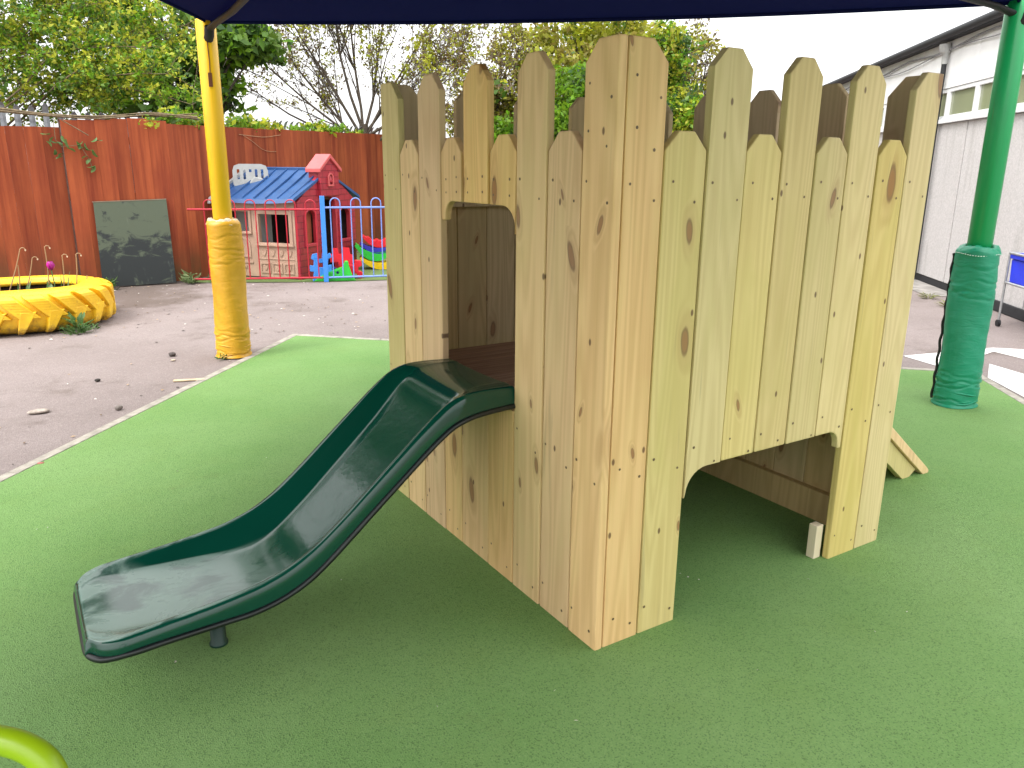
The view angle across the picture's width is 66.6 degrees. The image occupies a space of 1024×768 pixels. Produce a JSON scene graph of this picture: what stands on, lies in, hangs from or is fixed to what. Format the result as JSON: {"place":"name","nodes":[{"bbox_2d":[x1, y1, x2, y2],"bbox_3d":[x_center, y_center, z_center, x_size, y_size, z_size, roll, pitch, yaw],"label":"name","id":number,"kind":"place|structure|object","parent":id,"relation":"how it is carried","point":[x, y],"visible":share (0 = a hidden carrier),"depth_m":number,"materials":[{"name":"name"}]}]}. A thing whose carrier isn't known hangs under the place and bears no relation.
{"place":"outdoors","nodes":[
{"label":"outdoors","id":0,"kind":"place"},
{"bbox_2d":[184,252,386,282],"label":"turf","id":1,"kind":"structure","parent":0,"point":[368,270],"depth_m":11.12,"materials":[{"name":"green plant"}]},
{"bbox_2d":[232,164,272,242],"bbox_3d":[-3.797,-2.422,11.483,0.490,1.575,0.100,-4,16,-17],"label":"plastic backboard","id":2,"kind":"object","parent":1,"relation":"on","point":[240,216],"visible":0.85,"depth_m":11.34,"materials":[{"name":"white plastic"}]},
{"bbox_2d":[187,199,322,279],"bbox_3d":[-3.462,-1.953,10.568,1.708,1.073,0.028,-2,16,-9],"label":"bow top railing","id":3,"kind":"object","parent":1,"relation":"on","point":[265,209],"visible":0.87,"depth_m":10.57,"materials":[{"name":"red paint"}]},
{"bbox_2d":[208,154,359,279],"bbox_3d":[-3.306,-2.549,11.695,1.445,1.729,1.916,6,16,18],"label":"playhouse","id":4,"kind":"object","parent":1,"relation":"on","point":[315,178],"visible":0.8,"depth_m":11.15,"materials":[{"name":"plastic"}]},
{"bbox_2d":[242,211,251,232],"bbox_3d":[-3.880,-2.320,11.104,0.420,0.360,0.060,6,16,18],"label":"window frame","id":5,"kind":"structure","parent":4,"relation":"in","point":[249,212],"depth_m":11.02,"materials":[{"name":"beige plastic"}]},
{"bbox_2d":[254,211,293,247],"bbox_3d":[-3.331,-2.180,10.951,0.600,0.500,0.060,6,16,18],"label":"window frame","id":6,"kind":"structure","parent":4,"relation":"in","point":[289,213],"depth_m":10.90,"materials":[{"name":"beige plastic"}]},
{"bbox_2d":[304,211,318,247],"bbox_3d":[-2.882,-2.222,11.111,0.070,0.526,0.336,6,16,18],"label":"window frame","id":7,"kind":"structure","parent":4,"relation":"in","point":[312,212],"depth_m":11.20,"materials":[{"name":"red plastic"}]},
{"bbox_2d":[338,208,351,241],"bbox_3d":[-2.584,-2.457,11.966,0.070,0.526,0.346,6,16,18],"label":"window frame","id":8,"kind":"structure","parent":4,"relation":"in","point":[348,216],"depth_m":12.07,"materials":[{"name":"red plastic"}]},
{"bbox_2d":[310,253,331,280],"bbox_3d":[-2.677,-1.639,10.932,0.305,0.392,0.119,-5,16,-20],"label":"interlocking block","id":9,"kind":"object","parent":1,"relation":"on","point":[314,267],"depth_m":10.88,"materials":[{"name":"blue plastic"}]},
{"bbox_2d":[315,261,355,280],"bbox_3d":[-2.491,-1.590,10.957,0.572,0.270,0.120,-3,16,-12],"label":"wedge toy","id":10,"kind":"object","parent":1,"relation":"on","point":[347,271],"visible":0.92,"depth_m":10.93,"materials":[{"name":"green plastic"}]},
{"bbox_2d":[319,196,386,281],"bbox_3d":[-1.287,-2.074,11.077,2.758,1.165,0.040,-4,16,-16],"label":"bow top railing","id":11,"kind":"object","parent":1,"relation":"on","point":[323,236],"visible":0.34,"depth_m":10.77,"materials":[{"name":"blue paint"}]},
{"bbox_2d":[349,260,362,277],"bbox_3d":[-2.268,-1.650,11.197,0.230,0.259,0.100,-4,16,-14],"label":"interlocking block","id":12,"kind":"object","parent":1,"relation":"on","point":[357,264],"depth_m":11.15,"materials":[{"name":"red plastic"}]},
{"bbox_2d":[330,247,352,266],"bbox_3d":[-2.435,-1.796,11.133,0.331,0.318,0.130,-4,16,-15],"label":"interlocking block","id":13,"kind":"object","parent":12,"relation":"on","point":[347,256],"depth_m":11.09,"materials":[{"name":"red plastic"}]},
{"bbox_2d":[360,255,386,268],"bbox_3d":[-2.062,-1.928,12.335,0.677,0.198,0.300,-3,16,-12],"label":"rocker toy","id":14,"kind":"object","parent":1,"relation":"on","point":[377,264],"visible":0.48,"depth_m":12.19,"materials":[{"name":"yellow plastic"}]},
{"bbox_2d":[354,242,385,260],"bbox_3d":[-2.149,-2.084,12.272,0.637,0.271,0.300,-3,16,-12],"label":"rocker toy","id":15,"kind":"object","parent":14,"relation":"on","point":[368,255],"visible":0.56,"depth_m":12.13,"materials":[{"name":"green plastic"}]},
{"bbox_2d":[360,241,385,253],"bbox_3d":[-2.087,-2.145,12.258,0.598,0.177,0.280,-3,16,-12],"label":"rocker toy","id":16,"kind":"object","parent":15,"relation":"on","point":[367,247],"visible":0.45,"depth_m":12.12,"materials":[{"name":"blue plastic"}]},
{"bbox_2d":[362,234,385,247],"bbox_3d":[-2.075,-2.245,12.222,0.538,0.189,0.260,-3,16,-12],"label":"rocker toy","id":17,"kind":"object","parent":16,"relation":"on","point":[376,241],"visible":0.56,"depth_m":12.10,"materials":[{"name":"red plastic"}]},
{"bbox_2d":[0,0,992,137],"label":"sky","id":18,"kind":"structure","parent":0,"point":[840,44],"materials":[{"name":"white"}]},
{"bbox_2d":[0,191,1023,475],"bbox_3d":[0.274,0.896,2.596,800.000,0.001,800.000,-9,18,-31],"label":"ground","id":19,"kind":"structure","parent":0,"point":[124,351],"depth_m":7.02,"materials":[{"name":"concrete"}]},
{"bbox_2d":[27,408,49,413],"bbox_3d":[-3.059,0.176,5.038,0.130,0.026,0.079,-9,18,-31],"label":"stone","id":20,"kind":"object","parent":19,"relation":"on","point":[38,411],"visible":1,"depth_m":5.02,"materials":[{"name":"beige stone"}]},
{"bbox_2d":[0,275,115,334],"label":"tyre planter","id":21,"kind":"object","parent":19,"relation":"on","point":[38,306],"visible":0.94,"depth_m":7.44,"materials":[{"name":"yellow painted rubber"},{"name":"dark soil"}]},
{"bbox_2d":[9,247,25,290],"bbox_3d":[-4.939,-1.089,7.760,0.246,0.528,0.018,-9,18,-31],"label":"flower stalk","id":22,"kind":"object","parent":21,"relation":"in","point":[16,267],"visible":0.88,"depth_m":7.75,"materials":[{"name":"brown plant"}]},
{"bbox_2d":[17,265,20,289],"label":"flower stalk","id":23,"kind":"object","parent":21,"relation":"in","point":[19,277],"visible":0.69,"depth_m":7.78,"materials":[{"name":"brown plant"}]},
{"bbox_2d":[27,256,37,284],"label":"flower stalk","id":24,"kind":"object","parent":21,"relation":"in","point":[30,269],"visible":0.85,"depth_m":7.82,"materials":[{"name":"brown plant"}]},
{"bbox_2d":[17,261,72,289],"bbox_3d":[-4.784,-1.050,7.914,0.597,0.380,0.299,-4,16,-17],"label":"tulip","id":25,"kind":"object","parent":21,"relation":"in","point":[48,286],"depth_m":7.90,"materials":[{"name":"plant"}]},
{"bbox_2d":[44,245,49,284],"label":"flower stalk","id":26,"kind":"object","parent":21,"relation":"in","point":[46,262],"visible":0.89,"depth_m":7.87,"materials":[{"name":"brown plant"}]},
{"bbox_2d":[62,254,67,285],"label":"flower stalk","id":27,"kind":"object","parent":21,"relation":"in","point":[63,269],"visible":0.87,"depth_m":7.96,"materials":[{"name":"brown plant"}]},
{"bbox_2d":[75,253,81,283],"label":"flower stalk","id":28,"kind":"object","parent":21,"relation":"in","point":[76,267],"visible":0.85,"depth_m":8.03,"materials":[{"name":"brown plant"}]},
{"bbox_2d":[58,311,96,334],"bbox_3d":[-4.127,-0.573,7.413,0.300,0.206,0.292,5,16,16],"label":"weed","id":29,"kind":"object","parent":19,"relation":"on","point":[82,327],"visible":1,"depth_m":7.41,"materials":[{"name":"green plant"}]},
{"bbox_2d":[88,322,100,329],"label":"weed","id":30,"kind":"object","parent":19,"relation":"on","point":[93,325],"visible":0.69,"depth_m":7.63,"materials":[{"name":"green plant"}]},
{"bbox_2d":[0,0,202,232],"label":"feathery tree","id":31,"kind":"object","parent":19,"relation":"on","point":[90,78],"visible":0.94,"depth_m":11.32,"materials":[{"name":"green plant"}]},
{"bbox_2d":[104,276,119,289],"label":"weed","id":32,"kind":"object","parent":19,"relation":"on","point":[112,281],"visible":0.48,"depth_m":10.03,"materials":[{"name":"green plant"}]},
{"bbox_2d":[114,405,122,409],"bbox_3d":[-2.579,0.155,5.115,0.052,0.034,0.033,-9,18,-31],"label":"stone","id":33,"kind":"object","parent":19,"relation":"on","point":[118,407],"visible":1,"depth_m":5.10,"materials":[{"name":"grey stone"}]},
{"bbox_2d":[93,199,175,286],"bbox_3d":[-4.959,-1.863,10.262,0.890,1.105,0.131,-9,18,-31],"label":"chalkboard","id":34,"kind":"object","parent":19,"relation":"on","point":[134,242],"visible":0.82,"depth_m":10.25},
{"bbox_2d":[0,0,294,123],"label":"maple tree","id":35,"kind":"object","parent":19,"relation":"on","point":[237,48],"visible":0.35,"depth_m":13.16,"materials":[{"name":"green plant"}]},
{"bbox_2d":[173,378,204,381],"bbox_3d":[-2.411,-0.030,5.823,0.220,0.010,0.042,-3,16,-13],"label":"stick","id":36,"kind":"object","parent":19,"relation":"on","point":[180,380],"visible":1,"depth_m":5.81,"materials":[{"name":"brown wood"}]},
{"bbox_2d":[178,269,200,283],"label":"weed","id":37,"kind":"object","parent":19,"relation":"on","point":[189,279],"visible":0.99,"depth_m":10.55,"materials":[{"name":"green plant"}]},
{"bbox_2d":[0,102,380,275],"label":"palisade fence","id":38,"kind":"object","parent":19,"relation":"on","point":[18,122],"visible":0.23,"depth_m":9.82,"materials":[{"name":"grey metal"}]},
{"bbox_2d":[138,104,365,137],"bbox_3d":[-3.808,-4.155,12.574,0.613,0.400,5.864,6,16,20],"label":"climbing plant","id":39,"kind":"object","parent":38,"relation":"attached to","point":[240,122],"visible":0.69,"depth_m":11.74,"materials":[{"name":"green plant"}]},
{"bbox_2d":[0,283,385,464],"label":"leaf litter","id":40,"kind":"object","parent":19,"relation":"on","point":[184,330],"visible":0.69,"depth_m":8.14,"materials":[{"name":"brown plant"}]},
{"bbox_2d":[0,118,446,280],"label":"timber fence","id":41,"kind":"object","parent":19,"relation":"on","point":[169,163],"visible":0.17,"depth_m":10.09,"materials":[{"name":"brown wood"}]},
{"bbox_2d":[40,120,101,172],"bbox_3d":[-5.441,-2.946,9.673,0.672,0.626,0.075,-9,18,-31],"label":"ivy sprig","id":42,"kind":"object","parent":41,"relation":"attached to","point":[88,160],"visible":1,"depth_m":9.67,"materials":[{"name":"green plant"}]},
{"bbox_2d":[0,107,196,119],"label":"dry vine","id":43,"kind":"object","parent":41,"relation":"on","point":[23,112],"visible":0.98,"depth_m":9.82,"materials":[{"name":"plant"}]},
{"bbox_2d":[239,134,278,151],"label":"dry twig","id":44,"kind":"object","parent":41,"relation":"attached to","point":[256,144],"visible":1,"depth_m":11.88,"materials":[{"name":"brown plant"}]},
{"bbox_2d":[195,19,251,358],"bbox_3d":[-2.338,-1.500,6.257,0.296,2.612,0.294,-9,18,-31],"label":"yellow post","id":45,"kind":"object","parent":19,"relation":"on","point":[228,275],"visible":0.99,"depth_m":6.24,"materials":[{"name":"metal"}]},
{"bbox_2d":[159,0,1023,42],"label":"canopy","id":46,"kind":"object","parent":45,"relation":"attached to","point":[215,13],"visible":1,"depth_m":5.18,"materials":[{"name":"blue fabric"}]},
{"bbox_2d":[125,0,552,140],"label":"spring tree","id":47,"kind":"object","parent":19,"relation":"on","point":[427,63],"visible":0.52,"depth_m":14.82,"materials":[{"name":"green plant"}]},
{"bbox_2d":[446,23,541,136],"bbox_3d":[-0.572,-6.013,17.961,2.088,5.098,2.553,11,18,32],"label":"tree","id":48,"kind":"object","parent":19,"relation":"on","point":[501,109],"visible":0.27,"depth_m":17.77,"materials":[{"name":"green plant"}]},
{"bbox_2d":[0,336,1023,767],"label":"play surface","id":49,"kind":"object","parent":19,"relation":"on","point":[400,630],"visible":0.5,"depth_m":2.69,"materials":[{"name":"green rubber"}]},
{"bbox_2d":[0,725,68,767],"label":"plastic hoop","id":50,"kind":"object","parent":49,"relation":"on","point":[26,748],"visible":1,"depth_m":1.04,"materials":[{"name":"green plastic"}]},
{"bbox_2d":[73,359,515,663],"bbox_3d":[-0.742,0.425,2.751,1.457,0.791,0.574,-9,18,-31],"label":"slide","id":51,"kind":"object","parent":49,"relation":"on","point":[301,526],"visible":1,"depth_m":2.71,"materials":[{"name":"green plastic"}]},
{"bbox_2d":[887,427,927,478],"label":"ramp","id":52,"kind":"structure","parent":49,"relation":"on","point":[904,461],"depth_m":4.02,"materials":[{"name":"brown wood"}]},
{"bbox_2d":[930,0,1023,408],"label":"green post","id":53,"kind":"object","parent":49,"relation":"on","point":[968,310],"visible":1,"depth_m":5.05,"materials":[{"name":"metal"}]},
{"bbox_2d":[0,334,1023,481],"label":"kerb edging","id":54,"kind":"object","parent":19,"relation":"on","point":[19,469],"visible":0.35,"depth_m":5.41,"materials":[{"name":"concrete"}]},
{"bbox_2d":[494,58,585,142],"bbox_3d":[0.755,-5.079,17.025,3.318,3.820,1.756,0,16,-4],"label":"shrub","id":55,"kind":"object","parent":19,"relation":"on","point":[574,88],"visible":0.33,"depth_m":16.41,"materials":[{"name":"green plant"}]},
{"bbox_2d":[494,20,707,138],"bbox_3d":[1.894,-6.550,18.759,6.048,6.365,5.431,-9,18,-31],"label":"broad tree","id":56,"kind":"object","parent":19,"relation":"on","point":[585,40],"visible":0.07,"depth_m":17.42,"materials":[{"name":"green plant"}]},
{"bbox_2d":[648,20,716,132],"bbox_3d":[3.500,-5.705,17.469,1.884,4.835,2.248,-9,18,-31],"label":"shrub","id":57,"kind":"object","parent":19,"relation":"on","point":[683,105],"visible":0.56,"depth_m":16.98,"materials":[{"name":"green plant"}]},
{"bbox_2d":[682,18,725,95],"bbox_3d":[4.448,-6.461,19.710,2.109,5.124,2.512,-9,18,-31],"label":"shrub","id":58,"kind":"object","parent":19,"relation":"on","point":[705,64],"visible":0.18,"depth_m":18.91,"materials":[{"name":"green plant"}]},
{"bbox_2d":[822,10,1023,308],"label":"school building","id":59,"kind":"structure","parent":19,"relation":"on","point":[962,58],"depth_m":10.28,"materials":[{"name":"white paint"}]},
{"bbox_2d":[881,105,885,128],"bbox_3d":[6.501,-4.725,13.883,0.050,0.402,0.926,3,16,8],"label":"window","id":60,"kind":"structure","parent":59,"relation":"in","point":[884,105],"depth_m":13.50,"materials":[{"name":"white plastic"}]},
{"bbox_2d":[939,89,948,119],"bbox_3d":[6.102,-3.991,11.221,0.050,0.402,0.926,3,16,8],"label":"window","id":61,"kind":"structure","parent":59,"relation":"in","point":[945,92],"depth_m":10.94,"materials":[{"name":"white plastic"}]},
{"bbox_2d":[945,81,977,118],"bbox_3d":[5.969,-3.747,10.333,0.050,0.402,0.926,3,16,8],"label":"window","id":62,"kind":"structure","parent":59,"relation":"in","point":[961,99],"depth_m":10.36,"materials":[{"name":"beige glass"}]},
{"bbox_2d":[973,77,993,113],"bbox_3d":[5.836,-3.502,9.446,0.050,0.402,0.926,3,16,8],"label":"window","id":63,"kind":"structure","parent":59,"relation":"in","point":[984,88],"depth_m":9.72,"materials":[{"name":"white plastic"}]},
{"bbox_2d":[1016,70,1023,107],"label":"window","id":64,"kind":"structure","parent":59,"relation":"in","point":[1020,103],"depth_m":8.78,"materials":[{"name":"white plastic"}]},
{"bbox_2d":[918,292,938,298],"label":"weed","id":65,"kind":"object","parent":19,"relation":"on","point":[933,296],"visible":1,"depth_m":9.88,"materials":[{"name":"plant"}]},
{"bbox_2d":[913,279,946,295],"bbox_3d":[6.317,-2.528,15.127,0.450,0.001,10.600,3,16,8],"label":"paved strip","id":66,"kind":"object","parent":19,"relation":"on","point":[921,287],"depth_m":10.63,"materials":[{"name":"grey concrete"}]},
{"bbox_2d":[905,348,1023,364],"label":"road marking","id":67,"kind":"object","parent":19,"relation":"on","point":[929,358],"visible":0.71,"depth_m":6.86,"materials":[{"name":"white paint"}]},
{"bbox_2d":[988,364,1023,396],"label":"road marking","id":68,"kind":"object","parent":19,"relation":"on","point":[1010,380],"visible":1,"depth_m":6.09,"materials":[{"name":"white paint"}]},
{"bbox_2d":[993,300,1023,321],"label":"kerb board","id":69,"kind":"object","parent":19,"relation":"on","point":[1013,311],"visible":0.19,"depth_m":8.69,"materials":[{"name":"grey plastic"}]},
{"bbox_2d":[995,252,1023,325],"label":"trolley","id":70,"kind":"object","parent":19,"relation":"on","point":[998,322],"visible":0.94,"depth_m":8.01,"materials":[{"name":"metal"}]},
{"bbox_2d":[1010,253,1023,285],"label":"crate","id":71,"kind":"object","parent":70,"relation":"in","point":[1017,272],"visible":1,"depth_m":7.83,"materials":[{"name":"blue plastic"}]},
{"bbox_2d":[380,34,943,650],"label":"play tower","id":72,"kind":"structure","parent":0,"point":[632,300],"depth_m":2.68,"materials":[{"name":"brown wood"}]}
]}

